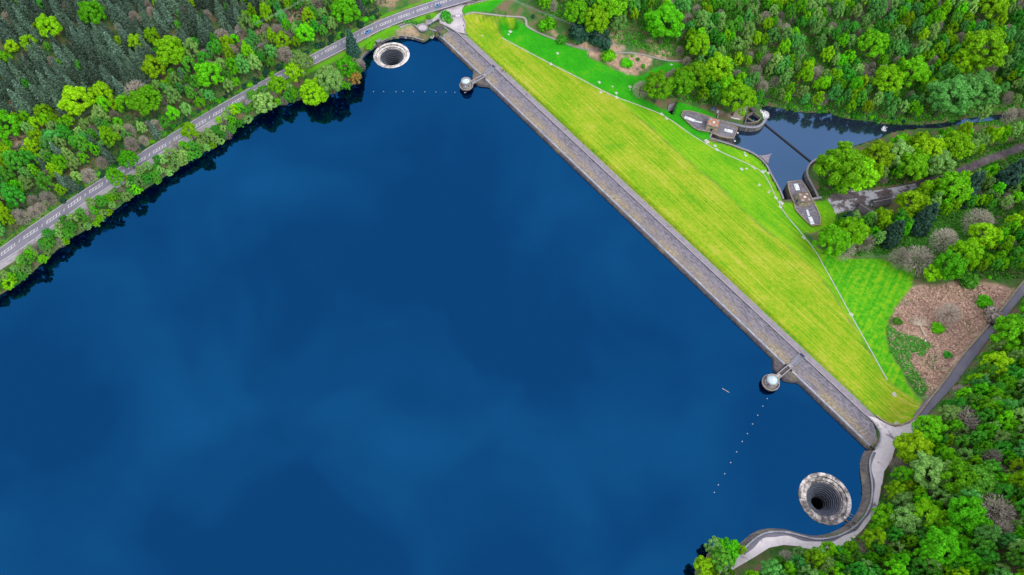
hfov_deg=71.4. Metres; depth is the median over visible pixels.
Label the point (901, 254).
bare tree
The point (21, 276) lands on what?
green tree
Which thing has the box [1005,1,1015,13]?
pale green tree
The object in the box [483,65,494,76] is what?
access stairs
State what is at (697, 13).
bluish green tree
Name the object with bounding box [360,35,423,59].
cove wall
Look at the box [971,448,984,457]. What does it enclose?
green tree
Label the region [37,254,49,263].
bright green tree
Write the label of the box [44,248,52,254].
pale green tree
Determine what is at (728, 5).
green tree
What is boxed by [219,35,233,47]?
yellow green tree
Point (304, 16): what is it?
yellow green tree
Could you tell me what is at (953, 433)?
pale green tree
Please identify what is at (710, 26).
pale green tree
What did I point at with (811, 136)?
pool water
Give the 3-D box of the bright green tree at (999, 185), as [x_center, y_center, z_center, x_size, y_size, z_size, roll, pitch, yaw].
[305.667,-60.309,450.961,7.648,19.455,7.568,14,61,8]
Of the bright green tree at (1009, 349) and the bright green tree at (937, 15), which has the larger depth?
the bright green tree at (937, 15)
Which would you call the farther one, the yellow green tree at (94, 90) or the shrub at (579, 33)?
the shrub at (579, 33)
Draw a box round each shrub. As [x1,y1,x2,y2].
[59,198,66,203]
[136,142,144,148]
[160,131,167,137]
[275,63,282,70]
[319,41,325,47]
[364,41,373,50]
[440,10,450,18]
[445,17,452,23]
[538,16,556,31]
[556,34,566,43]
[568,20,597,44]
[588,29,612,51]
[601,49,616,61]
[621,57,633,67]
[892,317,902,325]
[931,322,944,334]
[943,351,952,358]
[959,272,980,289]
[976,294,993,308]
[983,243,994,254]
[984,305,1003,324]
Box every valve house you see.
[705,116,720,132]
[794,191,812,206]
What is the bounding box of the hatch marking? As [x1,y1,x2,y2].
[1,0,446,255]
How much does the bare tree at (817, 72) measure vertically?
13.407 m
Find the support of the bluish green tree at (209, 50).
on the ground at (524, 8)
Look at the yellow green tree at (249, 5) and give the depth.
461.36 m
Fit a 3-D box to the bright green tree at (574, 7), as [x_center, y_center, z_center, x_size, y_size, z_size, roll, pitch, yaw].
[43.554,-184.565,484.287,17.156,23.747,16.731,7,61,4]
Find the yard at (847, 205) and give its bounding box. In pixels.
[828,183,916,212]
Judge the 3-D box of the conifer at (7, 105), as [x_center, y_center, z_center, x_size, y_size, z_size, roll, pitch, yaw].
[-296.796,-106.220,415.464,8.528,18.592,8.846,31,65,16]
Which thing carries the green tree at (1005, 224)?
on the ground at (524, 8)
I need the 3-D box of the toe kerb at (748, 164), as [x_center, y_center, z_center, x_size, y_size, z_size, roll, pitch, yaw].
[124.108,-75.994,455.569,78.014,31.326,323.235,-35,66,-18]
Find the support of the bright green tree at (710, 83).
on the ground at (524, 8)
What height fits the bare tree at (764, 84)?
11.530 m
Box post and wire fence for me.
[469,36,866,405]
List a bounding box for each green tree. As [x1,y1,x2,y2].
[0,51,12,64]
[0,109,21,139]
[0,142,6,152]
[0,149,22,169]
[0,152,13,170]
[0,166,17,182]
[0,182,28,210]
[0,202,10,212]
[0,211,18,230]
[0,223,5,237]
[0,270,9,280]
[1,139,13,149]
[1,278,16,289]
[2,146,18,157]
[4,39,19,53]
[6,202,18,212]
[6,272,17,282]
[7,179,25,196]
[9,265,20,272]
[10,112,21,120]
[15,255,27,263]
[16,271,27,280]
[17,149,36,166]
[18,110,29,121]
[18,166,34,182]
[18,175,33,191]
[19,34,37,50]
[19,253,34,267]
[20,121,34,138]
[20,146,34,162]
[20,264,32,274]
[21,78,30,88]
[23,137,39,153]
[23,250,36,260]
[26,244,34,250]
[27,116,43,130]
[27,129,41,144]
[27,164,39,175]
[32,103,52,118]
[34,152,43,163]
[34,171,57,195]
[35,13,62,44]
[36,0,45,11]
[37,240,44,249]
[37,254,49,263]
[39,112,49,124]
[39,135,56,152]
[39,149,52,162]
[41,228,55,238]
[41,237,56,248]
[43,41,52,51]
[43,130,62,145]
[43,151,52,165]
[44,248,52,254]
[45,120,57,133]
[45,162,62,177]
[47,112,58,123]
[51,154,69,173]
[53,136,66,148]
[53,228,62,237]
[54,183,68,197]
[54,221,63,228]
[55,124,72,139]
[56,118,70,128]
[57,85,94,116]
[58,215,69,224]
[60,237,69,244]
[61,114,74,127]
[61,146,73,156]
[61,227,74,239]
[64,221,78,234]
[65,154,80,171]
[66,213,77,222]
[67,135,77,148]
[70,171,83,183]
[73,126,85,134]
[73,134,93,157]
[74,207,84,217]
[75,60,82,69]
[76,131,87,140]
[76,221,85,230]
[77,0,106,24]
[77,152,89,165]
[78,118,91,129]
[81,215,90,222]
[83,222,91,229]
[85,128,98,140]
[85,197,97,206]
[86,115,95,125]
[87,80,113,101]
[88,142,100,156]
[89,206,98,214]
[90,104,110,120]
[92,219,99,226]
[93,116,108,135]
[95,95,110,112]
[95,195,108,208]
[95,214,105,222]
[96,139,111,150]
[97,209,107,217]
[98,125,120,151]
[101,119,113,131]
[105,209,112,215]
[106,167,123,187]
[108,194,116,203]
[108,201,115,208]
[109,98,117,109]
[109,124,125,137]
[110,187,118,193]
[112,117,123,125]
[113,35,120,45]
[115,95,133,115]
[115,192,122,201]
[117,150,138,168]
[120,191,133,201]
[121,130,131,140]
[125,180,132,187]
[125,189,134,195]
[127,33,144,48]
[127,174,138,184]
[128,85,161,116]
[130,184,143,194]
[133,176,145,189]
[136,121,148,138]
[136,165,144,174]
[141,54,167,79]
[141,174,152,184]
[142,161,152,171]
[144,27,160,42]
[147,171,156,178]
[151,79,160,92]
[152,35,184,67]
[152,154,161,163]
[152,163,160,168]
[152,168,161,176]
[153,176,161,184]
[156,165,164,175]
[157,154,168,165]
[159,115,170,129]
[160,82,174,97]
[163,147,172,155]
[164,86,181,109]
[164,169,174,176]
[165,76,175,87]
[166,105,179,123]
[167,68,177,77]
[168,72,182,91]
[168,153,178,161]
[169,161,179,170]
[174,20,181,28]
[175,82,184,96]
[176,155,187,165]
[177,67,187,77]
[177,141,188,150]
[177,149,187,156]
[179,102,191,118]
[180,122,198,140]
[181,55,194,72]
[182,37,199,61]
[183,74,190,86]
[184,85,196,99]
[186,150,195,160]
[188,140,196,149]
[189,74,199,89]
[191,37,199,48]
[193,61,224,90]
[193,96,205,110]
[194,150,202,157]
[195,51,209,63]
[195,138,203,144]
[196,143,203,151]
[198,88,207,97]
[200,135,209,143]
[202,127,213,136]
[202,143,210,150]
[204,89,215,104]
[206,46,215,60]
[209,32,219,51]
[209,125,219,134]
[209,141,216,148]
[210,38,222,56]
[210,133,219,143]
[214,58,227,70]
[215,116,221,124]
[218,138,224,144]
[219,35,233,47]
[219,131,226,139]
[220,125,226,131]
[221,112,227,121]
[222,45,235,60]
[222,70,231,83]
[223,78,234,93]
[224,106,233,115]
[225,57,240,78]
[225,123,235,133]
[228,116,236,124]
[229,34,239,48]
[229,104,239,115]
[232,76,240,88]
[234,53,249,79]
[234,102,243,112]
[236,119,244,127]
[238,12,253,32]
[241,10,252,24]
[241,40,254,66]
[242,106,248,113]
[242,114,252,123]
[244,37,256,51]
[246,89,256,100]
[246,102,254,111]
[247,2,256,16]
[247,28,260,48]
[247,54,261,75]
[251,14,262,31]
[251,92,276,113]
[255,52,264,66]
[256,48,264,56]
[259,31,270,43]
[260,2,273,27]
[260,85,270,92]
[264,44,277,60]
[265,56,275,69]
[266,0,273,8]
[267,27,275,46]
[267,75,287,95]
[272,1,281,10]
[273,30,290,50]
[275,8,286,22]
[281,18,291,35]
[283,0,292,14]
[283,91,289,102]
[284,62,305,83]
[288,94,296,102]
[289,49,313,77]
[290,0,303,14]
[291,22,297,34]
[291,36,300,49]
[291,88,298,98]
[293,22,314,46]
[299,77,328,105]
[301,7,315,25]
[306,0,313,6]
[309,6,317,18]
[310,19,319,38]
[314,64,342,93]
[316,7,328,18]
[318,24,327,38]
[321,14,327,29]
[322,0,332,10]
[326,16,337,31]
[329,0,360,27]
[335,55,356,77]
[539,0,550,13]
[563,0,587,23]
[584,3,609,33]
[588,0,595,7]
[594,0,627,17]
[608,13,626,34]
[623,0,635,19]
[630,7,638,20]
[635,2,640,11]
[640,0,648,17]
[643,69,673,102]
[644,1,684,43]
[646,0,653,10]
[671,27,682,44]
[671,68,696,97]
[673,0,681,10]
[679,0,690,13]
[681,60,709,86]
[684,21,694,38]
[684,27,695,39]
[685,32,709,59]
[693,10,701,18]
[693,555,715,574]
[695,54,707,75]
[696,9,708,26]
[696,27,704,44]
[697,86,709,104]
[699,11,711,22]
[700,2,707,10]
[701,75,710,86]
[702,51,733,81]
[703,535,721,554]
[704,5,712,13]
[705,22,714,34]
[706,45,716,57]
[706,80,715,88]
[708,0,716,9]
[708,27,718,45]
[709,12,719,24]
[709,82,720,103]
[710,547,734,573]
[712,93,722,109]
[716,0,723,10]
[716,34,725,51]
[716,537,739,562]
[717,20,725,32]
[717,45,725,53]
[718,11,726,25]
[718,74,739,94]
[721,39,731,52]
[721,80,757,115]
[723,0,734,14]
[723,20,734,34]
[724,29,730,39]
[727,569,734,574]
[728,32,736,41]
[731,36,743,51]
[733,6,743,18]
[733,15,743,32]
[733,51,744,60]
[733,52,742,69]
[734,0,742,8]
[734,72,746,82]
[738,545,747,554]
[741,0,750,9]
[742,20,754,36]
[742,34,752,53]
[742,78,750,86]
[743,9,753,26]
[743,55,752,67]
[745,570,759,574]
[746,3,758,15]
[747,71,759,86]
[751,31,761,48]
[753,14,762,26]
[755,52,763,63]
[756,88,763,100]
[758,45,766,54]
[759,558,783,574]
[761,16,772,31]
[761,32,769,46]
[762,0,772,13]
[764,64,773,78]
[767,27,779,46]
[768,4,778,16]
[769,87,778,101]
[770,53,783,68]
[772,15,778,26]
[772,555,786,566]
[773,1,782,11]
[774,25,782,33]
[774,61,784,79]
[774,88,785,102]
[777,38,790,53]
[779,26,792,40]
[779,71,790,86]
[780,55,791,74]
[783,91,791,104]
[783,561,798,574]
[784,67,794,77]
[785,3,796,21]
[785,82,794,93]
[786,54,795,61]
[787,27,799,39]
[788,33,800,54]
[790,554,808,573]
[791,59,801,75]
[792,546,806,561]
[793,45,805,57]
[795,0,807,15]
[795,15,807,27]
[795,85,809,102]
[796,66,811,88]
[798,564,819,574]
[799,34,806,44]
[800,93,809,108]
[802,60,813,68]
[803,548,827,569]
[804,67,813,84]
[805,0,817,11]
[805,11,811,22]
[807,8,815,19]
[807,14,816,32]
[810,20,822,39]
[810,546,825,556]
[811,6,822,26]
[811,79,821,93]
[811,91,824,108]
[812,223,850,256]
[813,141,870,194]
[814,39,825,54]
[815,0,825,6]
[815,33,826,41]
[816,17,825,30]
[816,556,835,574]
[817,27,826,36]
[818,541,839,558]
[820,45,835,65]
[820,69,830,76]
[820,76,831,90]
[821,7,827,17]
[826,25,833,37]
[827,84,842,104]
[827,567,843,574]
[829,67,836,78]
[829,79,839,88]
[829,545,843,554]
[830,25,840,45]
[831,53,840,68]
[832,0,840,15]
[832,0,844,24]
[832,156,879,191]
[833,42,838,51]
[833,554,848,566]
[833,561,844,574]
[834,33,849,47]
[834,69,842,79]
[834,96,843,111]
[834,217,844,227]
[835,54,846,66]
[837,0,850,5]
[837,216,869,245]
[839,78,847,89]
[840,19,849,34]
[840,88,851,107]
[840,568,853,574]
[841,5,850,20]
[841,540,858,555]
[842,63,850,71]
[842,68,855,81]
[842,548,851,556]
[842,556,855,567]
[843,49,851,57]
[845,34,856,50]
[845,89,859,102]
[845,99,856,114]
[845,561,867,574]
[847,50,856,62]
[848,1,854,9]
[848,21,858,33]
[848,76,863,90]
[849,3,862,22]
[850,550,863,562]
[852,58,861,67]
[853,64,864,73]
[853,210,860,219]
[854,70,863,77]
[855,89,866,105]
[857,28,889,59]
[859,13,871,27]
[859,558,872,567]
[860,527,886,549]
[861,74,869,86]
[861,553,869,559]
[862,100,873,113]
[862,213,873,224]
[863,24,873,39]
[864,139,896,166]
[865,84,872,94]
[866,550,879,563]
[866,566,876,574]
[867,0,880,9]
[867,2,881,24]
[867,216,877,227]
[867,540,886,555]
[868,520,883,532]
[869,226,880,236]
[869,525,883,536]
[870,564,883,574]
[871,64,904,92]
[871,91,883,105]
[871,504,896,529]
[872,162,884,180]
[872,231,886,246]
[873,20,881,30]
[874,0,887,20]
[875,166,889,182]
[875,206,893,226]
[877,54,888,64]
[877,215,891,229]
[878,553,896,567]
[879,91,893,109]
[879,138,914,167]
[879,503,893,513]
[880,20,891,32]
[880,28,890,36]
[880,544,895,558]
[882,14,896,27]
[883,47,892,56]
[883,558,908,574]
[884,480,907,500]
[885,105,896,119]
[885,526,903,540]
[887,540,906,553]
[888,37,893,47]
[889,0,899,10]
[889,9,898,16]
[889,165,902,181]
[889,503,925,535]
[890,20,898,31]
[890,24,905,40]
[890,135,903,142]
[890,465,914,483]
[891,39,902,55]
[891,97,901,107]
[891,208,907,221]
[892,429,934,463]
[893,491,913,509]
[894,553,909,565]
[895,6,909,21]
[895,190,931,216]
[896,55,930,88]
[896,99,909,116]
[896,152,928,180]
[897,0,904,7]
[897,133,911,142]
[898,37,908,52]
[898,45,907,55]
[898,549,913,564]
[899,480,916,490]
[900,11,914,27]
[900,535,919,548]
[901,222,911,235]
[903,44,912,54]
[904,2,911,9]
[904,93,917,102]
[905,217,914,228]
[905,567,919,574]
[906,99,919,116]
[909,15,925,39]
[909,136,916,144]
[909,450,952,493]
[909,557,927,573]
[910,1,922,15]
[910,527,934,546]
[911,46,923,56]
[911,134,945,165]
[911,414,948,443]
[911,484,928,499]
[911,497,947,529]
[912,147,923,153]
[912,493,931,502]
[912,547,932,564]
[913,93,924,109]
[913,105,923,118]
[914,131,929,143]
[915,14,932,38]
[916,26,929,43]
[916,39,931,53]
[916,85,924,94]
[916,182,929,195]
[919,51,926,60]
[919,77,938,95]
[919,525,969,572]
[920,2,930,15]
[921,558,944,574]
[922,180,933,192]
[923,264,942,281]
[925,22,939,40]
[925,49,934,61]
[925,74,975,116]
[926,0,938,7]
[926,149,956,178]
[926,567,942,574]
[928,8,942,23]
[929,5,940,18]
[929,64,934,73]
[929,72,943,81]
[929,177,940,189]
[929,196,941,207]
[930,191,943,200]
[931,488,954,506]
[931,499,944,513]
[932,40,945,59]
[932,249,969,279]
[933,58,941,69]
[933,442,946,454]
[933,519,951,529]
[934,446,954,460]
[935,34,946,42]
[935,171,973,204]
[935,404,960,424]
[936,433,948,443]
[936,565,951,574]
[937,127,951,134]
[937,202,953,218]
[938,63,954,76]
[939,12,945,21]
[939,39,949,51]
[939,53,948,62]
[939,399,948,407]
[940,0,951,14]
[940,433,954,446]
[940,458,988,496]
[941,198,950,209]
[942,60,952,68]
[942,397,966,413]
[943,67,960,80]
[943,130,975,159]
[943,418,963,433]
[943,454,960,461]
[944,30,952,39]
[944,431,955,437]
[945,21,958,33]
[947,44,962,59]
[947,237,983,265]
[947,495,993,537]
[948,0,962,11]
[948,52,978,72]
[948,562,963,572]
[949,11,963,22]
[949,34,958,46]
[952,200,961,211]
[952,434,970,448]
[952,566,969,574]
[953,0,969,8]
[954,1,968,13]
[954,387,971,399]
[954,464,1004,506]
[954,489,980,508]
[955,69,1001,110]
[955,425,970,437]
[955,447,973,460]
[957,27,1007,72]
[957,120,972,134]
[958,534,973,546]
[958,550,981,570]
[959,19,969,33]
[961,12,974,23]
[962,403,979,420]
[962,564,978,574]
[963,194,978,209]
[964,20,975,32]
[964,373,982,385]
[964,393,983,411]
[965,0,978,14]
[965,259,976,270]
[967,222,1003,249]
[967,430,986,445]
[967,455,982,464]
[968,375,992,394]
[969,536,997,555]
[970,143,984,158]
[970,549,999,566]
[971,132,981,141]
[971,138,980,151]
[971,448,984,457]
[972,20,986,33]
[972,382,989,395]
[972,423,999,439]
[972,440,993,453]
[973,194,986,206]
[973,259,988,272]
[973,397,997,411]
[974,104,992,124]
[974,407,995,423]
[974,524,1001,544]
[975,128,985,134]
[975,461,997,477]
[977,0,1009,21]
[977,362,999,379]
[977,561,994,574]
[978,350,996,364]
[979,176,995,192]
[979,351,1014,378]
[980,133,990,145]
[981,125,993,135]
[981,189,994,199]
[981,194,992,205]
[981,459,1002,472]
[982,254,994,264]
[982,385,1003,398]
[982,421,1001,430]
[982,438,995,447]
[983,164,999,176]
[985,21,993,29]
[985,127,1004,146]
[985,406,1002,417]
[985,493,997,506]
[986,199,996,208]
[987,19,998,29]
[987,257,1002,271]
[988,338,1007,351]
[989,71,995,78]
[989,314,1023,352]
[989,430,1010,445]
[989,567,1012,574]
[990,181,1006,194]
[990,382,1009,395]
[990,395,1003,401]
[993,77,1001,84]
[993,192,1000,202]
[993,228,1008,243]
[993,410,1014,424]
[993,440,1012,458]
[993,562,1012,574]
[994,124,1012,142]
[994,130,1010,147]
[994,250,1006,257]
[994,401,1004,413]
[994,483,1016,500]
[995,12,1007,25]
[995,373,1017,389]
[995,472,1010,483]
[996,405,1014,418]
[996,532,1015,548]
[997,55,1013,73]
[997,195,1013,209]
[997,222,1008,227]
[997,235,1014,250]
[998,242,1013,253]
[999,81,1009,92]
[999,349,1023,367]
[999,359,1017,365]
[999,394,1012,401]
[1000,162,1008,168]
[1000,258,1009,270]
[1000,365,1023,379]
[1000,430,1019,446]
[1000,450,1018,463]
[1000,469,1016,479]
[1000,496,1016,511]
[1000,545,1023,567]
[1001,68,1011,79]
[1001,421,1013,431]
[1002,346,1018,354]
[1002,398,1018,409]
[1002,418,1021,431]
[1003,25,1015,42]
[1004,213,1023,227]
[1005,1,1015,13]
[1005,256,1023,271]
[1005,533,1022,546]
[1005,538,1023,558]
[1006,70,1017,80]
[1007,41,1014,54]
[1007,184,1020,193]
[1007,389,1021,399]
[1007,471,1023,491]
[1008,61,1018,70]
[1008,121,1023,137]
[1008,221,1019,233]
[1009,10,1023,25]
[1009,245,1023,257]
[1009,457,1023,473]
[1010,30,1023,46]
[1010,50,1023,64]
[1011,78,1021,90]
[1011,191,1023,202]
[1012,18,1023,30]
[1012,42,1020,55]
[1012,93,1022,104]
[1012,407,1023,421]
[1012,484,1023,498]
[1012,498,1023,516]
[1012,517,1023,530]
[1013,5,1022,11]
[1013,128,1023,141]
[1013,440,1023,459]
[1013,526,1023,538]
[1014,210,1023,225]
[1014,230,1023,241]
[1015,64,1023,79]
[1015,240,1023,248]
[1016,306,1023,314]
[1016,378,1023,389]
[1016,424,1023,438]
[1017,79,1023,92]
[1018,56,1023,66]
[1018,358,1023,367]
[1018,398,1023,406]
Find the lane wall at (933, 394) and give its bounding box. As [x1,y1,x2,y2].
[876,280,1023,425]
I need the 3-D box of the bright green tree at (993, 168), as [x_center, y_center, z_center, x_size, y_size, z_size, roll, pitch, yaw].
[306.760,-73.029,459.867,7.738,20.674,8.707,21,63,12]
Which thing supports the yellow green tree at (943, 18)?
on the ground at (524, 8)
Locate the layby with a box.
[0,100,251,269]
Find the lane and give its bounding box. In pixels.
[914,282,1023,416]
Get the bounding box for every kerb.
[0,100,248,262]
[503,38,887,379]
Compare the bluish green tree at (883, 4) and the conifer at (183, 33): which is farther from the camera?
the bluish green tree at (883, 4)
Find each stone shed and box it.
[855,203,874,215]
[869,197,891,207]
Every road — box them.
[0,0,470,261]
[719,416,922,572]
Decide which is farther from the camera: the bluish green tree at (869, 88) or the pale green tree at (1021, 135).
the bluish green tree at (869, 88)
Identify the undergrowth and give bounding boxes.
[0,0,385,244]
[0,79,355,291]
[535,0,1023,125]
[769,336,1023,574]
[818,140,1023,279]
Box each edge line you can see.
[0,0,469,261]
[2,0,435,246]
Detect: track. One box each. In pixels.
[251,29,288,52]
[830,143,1023,200]
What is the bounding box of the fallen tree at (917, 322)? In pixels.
[909,315,931,337]
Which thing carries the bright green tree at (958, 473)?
on the ground at (524, 8)
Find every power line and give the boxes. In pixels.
[13,0,300,147]
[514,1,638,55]
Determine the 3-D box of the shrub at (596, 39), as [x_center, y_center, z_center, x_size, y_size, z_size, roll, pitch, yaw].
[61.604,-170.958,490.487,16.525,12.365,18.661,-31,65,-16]
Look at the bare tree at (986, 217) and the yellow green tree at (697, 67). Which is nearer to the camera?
the bare tree at (986, 217)
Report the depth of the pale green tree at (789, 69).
498.48 m
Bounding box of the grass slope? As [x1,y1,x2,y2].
[464,13,919,423]
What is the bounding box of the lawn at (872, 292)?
[498,17,920,401]
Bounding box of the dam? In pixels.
[435,23,880,450]
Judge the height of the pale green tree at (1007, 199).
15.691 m
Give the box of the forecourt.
[400,0,485,33]
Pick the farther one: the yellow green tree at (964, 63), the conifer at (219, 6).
the yellow green tree at (964, 63)
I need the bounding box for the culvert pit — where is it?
[668,102,676,113]
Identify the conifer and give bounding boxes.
[0,0,11,12]
[0,19,17,38]
[0,22,20,46]
[0,30,4,45]
[0,59,13,76]
[0,68,11,87]
[0,80,13,100]
[0,99,17,113]
[0,103,11,123]
[2,2,18,22]
[4,70,27,92]
[6,89,23,112]
[8,57,26,75]
[8,62,28,84]
[9,1,28,19]
[10,18,28,36]
[11,80,32,100]
[12,6,29,30]
[14,93,34,118]
[15,24,30,43]
[16,53,39,81]
[17,0,27,14]
[21,89,38,104]
[22,0,43,12]
[22,50,34,66]
[24,5,37,27]
[24,68,40,87]
[24,93,43,113]
[25,44,48,66]
[27,23,46,44]
[28,84,40,103]
[29,39,49,60]
[30,84,56,108]
[33,1,48,17]
[33,61,47,76]
[35,70,50,94]
[35,156,47,170]
[38,85,52,99]
[41,0,55,16]
[43,61,55,74]
[43,67,65,94]
[46,32,65,53]
[47,84,61,99]
[48,142,67,162]
[49,0,68,16]
[50,2,68,32]
[50,58,71,78]
[51,94,67,115]
[52,42,66,64]
[53,66,73,82]
[54,172,69,191]
[56,0,68,7]
[57,50,73,72]
[59,81,81,102]
[61,23,72,41]
[62,43,79,65]
[63,75,78,86]
[64,0,76,21]
[64,14,79,35]
[64,41,77,57]
[64,175,81,193]
[67,65,77,83]
[68,0,75,9]
[69,26,83,47]
[69,38,89,62]
[70,63,91,87]
[74,0,89,18]
[76,16,92,30]
[76,27,94,49]
[77,19,93,42]
[78,55,91,78]
[80,81,96,103]
[84,36,96,56]
[84,45,99,67]
[84,66,99,87]
[87,134,106,156]
[88,61,103,82]
[90,22,102,36]
[90,30,105,47]
[93,37,109,59]
[94,46,109,68]
[95,129,110,148]
[98,0,108,18]
[98,25,118,47]
[98,65,116,93]
[98,144,116,164]
[99,22,113,38]
[100,21,114,35]
[100,64,116,82]
[103,32,128,60]
[105,0,120,24]
[105,57,113,74]
[109,52,117,66]
[109,61,123,85]
[112,76,128,94]
[115,3,131,26]
[116,22,128,44]
[116,58,126,74]
[117,0,133,18]
[119,69,135,89]
[120,35,134,54]
[120,51,135,67]
[121,15,134,36]
[122,0,135,12]
[123,63,138,86]
[124,57,137,70]
[128,49,137,66]
[132,0,146,12]
[132,22,142,34]
[132,66,150,86]
[134,16,144,31]
[135,25,151,45]
[135,47,142,65]
[136,45,154,70]
[137,62,150,80]
[138,5,159,32]
[139,35,151,53]
[147,47,152,55]
[147,119,160,140]
[153,1,161,14]
[153,8,167,27]
[154,12,171,31]
[155,0,175,13]
[158,1,177,27]
[158,22,165,37]
[166,0,180,15]
[175,29,188,46]
[177,68,191,86]
[178,0,187,9]
[178,6,189,21]
[178,11,196,37]
[179,27,190,38]
[186,0,200,17]
[187,8,197,30]
[193,0,204,9]
[196,14,206,29]
[197,30,208,50]
[198,22,207,41]
[200,9,211,24]
[203,0,214,15]
[204,16,217,35]
[214,0,226,21]
[214,0,229,5]
[216,7,231,33]
[225,3,235,27]
[227,22,235,39]
[231,0,240,14]
[233,7,248,32]
[241,0,252,22]
[247,0,258,14]
[345,28,361,59]
[356,0,367,15]
[836,210,853,225]
[876,220,905,248]
[910,202,939,237]
[946,169,985,209]
[986,158,1023,196]
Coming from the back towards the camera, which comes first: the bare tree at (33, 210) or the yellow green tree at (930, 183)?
the yellow green tree at (930, 183)
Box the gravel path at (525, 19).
[465,12,683,61]
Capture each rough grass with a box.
[887,326,931,395]
[903,207,996,249]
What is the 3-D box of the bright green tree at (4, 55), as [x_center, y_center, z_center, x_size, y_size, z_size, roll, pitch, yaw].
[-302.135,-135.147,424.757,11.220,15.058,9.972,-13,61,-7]
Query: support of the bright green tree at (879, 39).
on the ground at (524, 8)
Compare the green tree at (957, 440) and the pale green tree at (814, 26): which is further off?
the pale green tree at (814, 26)
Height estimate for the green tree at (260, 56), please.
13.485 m
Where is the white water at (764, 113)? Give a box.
[760,109,768,118]
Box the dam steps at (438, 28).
[433,26,448,37]
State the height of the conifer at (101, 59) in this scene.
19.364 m
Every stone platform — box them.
[681,110,737,141]
[784,180,820,225]
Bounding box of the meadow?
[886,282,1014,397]
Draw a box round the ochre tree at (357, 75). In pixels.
[346,71,361,84]
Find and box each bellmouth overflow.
[373,42,409,67]
[798,472,853,524]
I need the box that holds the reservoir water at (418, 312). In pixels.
[0,36,866,574]
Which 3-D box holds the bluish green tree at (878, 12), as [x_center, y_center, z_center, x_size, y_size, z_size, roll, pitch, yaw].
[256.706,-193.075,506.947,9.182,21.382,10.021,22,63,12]
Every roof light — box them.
[684,116,694,121]
[793,184,799,190]
[808,217,814,224]
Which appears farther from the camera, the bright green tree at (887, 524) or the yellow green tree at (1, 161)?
the yellow green tree at (1, 161)
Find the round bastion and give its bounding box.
[417,23,427,32]
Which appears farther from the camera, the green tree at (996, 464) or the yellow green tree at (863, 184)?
the yellow green tree at (863, 184)
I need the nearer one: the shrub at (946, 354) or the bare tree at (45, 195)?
the shrub at (946, 354)
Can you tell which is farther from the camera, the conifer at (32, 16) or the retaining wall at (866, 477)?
the conifer at (32, 16)
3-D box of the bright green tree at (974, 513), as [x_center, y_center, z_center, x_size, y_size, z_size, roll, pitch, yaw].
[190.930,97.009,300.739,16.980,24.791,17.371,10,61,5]
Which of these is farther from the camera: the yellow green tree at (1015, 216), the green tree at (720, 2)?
the green tree at (720, 2)
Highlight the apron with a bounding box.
[758,153,771,162]
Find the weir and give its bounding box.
[764,124,810,161]
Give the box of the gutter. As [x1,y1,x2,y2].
[743,452,875,554]
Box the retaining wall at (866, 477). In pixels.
[739,450,874,550]
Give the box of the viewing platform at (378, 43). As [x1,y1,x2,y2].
[375,38,381,46]
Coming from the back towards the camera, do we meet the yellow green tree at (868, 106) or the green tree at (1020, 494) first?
the yellow green tree at (868, 106)
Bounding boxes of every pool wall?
[710,137,783,198]
[722,117,766,131]
[804,158,818,196]
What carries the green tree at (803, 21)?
on the ground at (524, 8)
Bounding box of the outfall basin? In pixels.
[744,107,761,124]
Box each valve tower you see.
[459,74,484,90]
[761,365,792,391]
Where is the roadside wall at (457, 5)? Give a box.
[438,1,474,10]
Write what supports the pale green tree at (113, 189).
on the ground at (524, 8)
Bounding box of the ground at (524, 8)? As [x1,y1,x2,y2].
[0,0,1023,574]
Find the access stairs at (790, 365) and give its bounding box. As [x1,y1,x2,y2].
[787,353,804,367]
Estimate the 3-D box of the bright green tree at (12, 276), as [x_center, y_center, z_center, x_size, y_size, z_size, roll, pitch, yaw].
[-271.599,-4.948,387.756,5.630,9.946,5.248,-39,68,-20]
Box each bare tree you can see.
[0,11,11,23]
[12,209,31,225]
[26,194,40,205]
[28,206,40,219]
[30,242,43,254]
[34,202,46,214]
[38,190,58,207]
[55,237,64,247]
[81,168,96,183]
[84,207,95,219]
[96,156,107,168]
[109,110,120,119]
[123,123,136,137]
[124,79,144,95]
[124,136,139,151]
[128,11,138,21]
[138,135,148,145]
[144,0,152,9]
[146,7,153,16]
[151,120,163,131]
[161,94,169,104]
[170,140,183,152]
[213,28,229,47]
[226,44,239,57]
[234,24,244,38]
[261,23,269,33]
[271,24,284,42]
[278,45,292,62]
[282,30,292,44]
[312,0,323,8]
[356,58,365,69]
[550,0,556,11]
[633,80,647,98]
[665,71,672,77]
[675,46,684,56]
[682,56,690,65]
[683,12,692,23]
[692,4,700,12]
[750,64,762,78]
[755,75,764,87]
[757,81,769,92]
[759,54,769,69]
[761,11,770,22]
[769,76,778,87]
[774,10,784,21]
[779,550,791,561]
[810,67,821,81]
[818,94,828,105]
[833,244,856,260]
[854,233,874,252]
[858,544,869,553]
[868,62,875,70]
[868,68,875,76]
[879,175,889,183]
[887,247,912,269]
[887,457,908,474]
[899,245,935,276]
[927,55,937,64]
[927,228,958,253]
[933,302,962,326]
[942,405,980,433]
[951,384,963,395]
[954,32,964,42]
[960,208,994,234]
[980,491,1017,529]
[982,448,1004,463]
[984,65,997,71]
[992,519,1014,541]
[1000,107,1017,124]
[1003,94,1012,104]
[1013,108,1023,121]
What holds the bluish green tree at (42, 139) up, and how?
on the ground at (524, 8)
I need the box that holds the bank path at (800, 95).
[763,94,835,100]
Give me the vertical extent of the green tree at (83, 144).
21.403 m
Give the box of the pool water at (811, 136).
[732,106,1023,199]

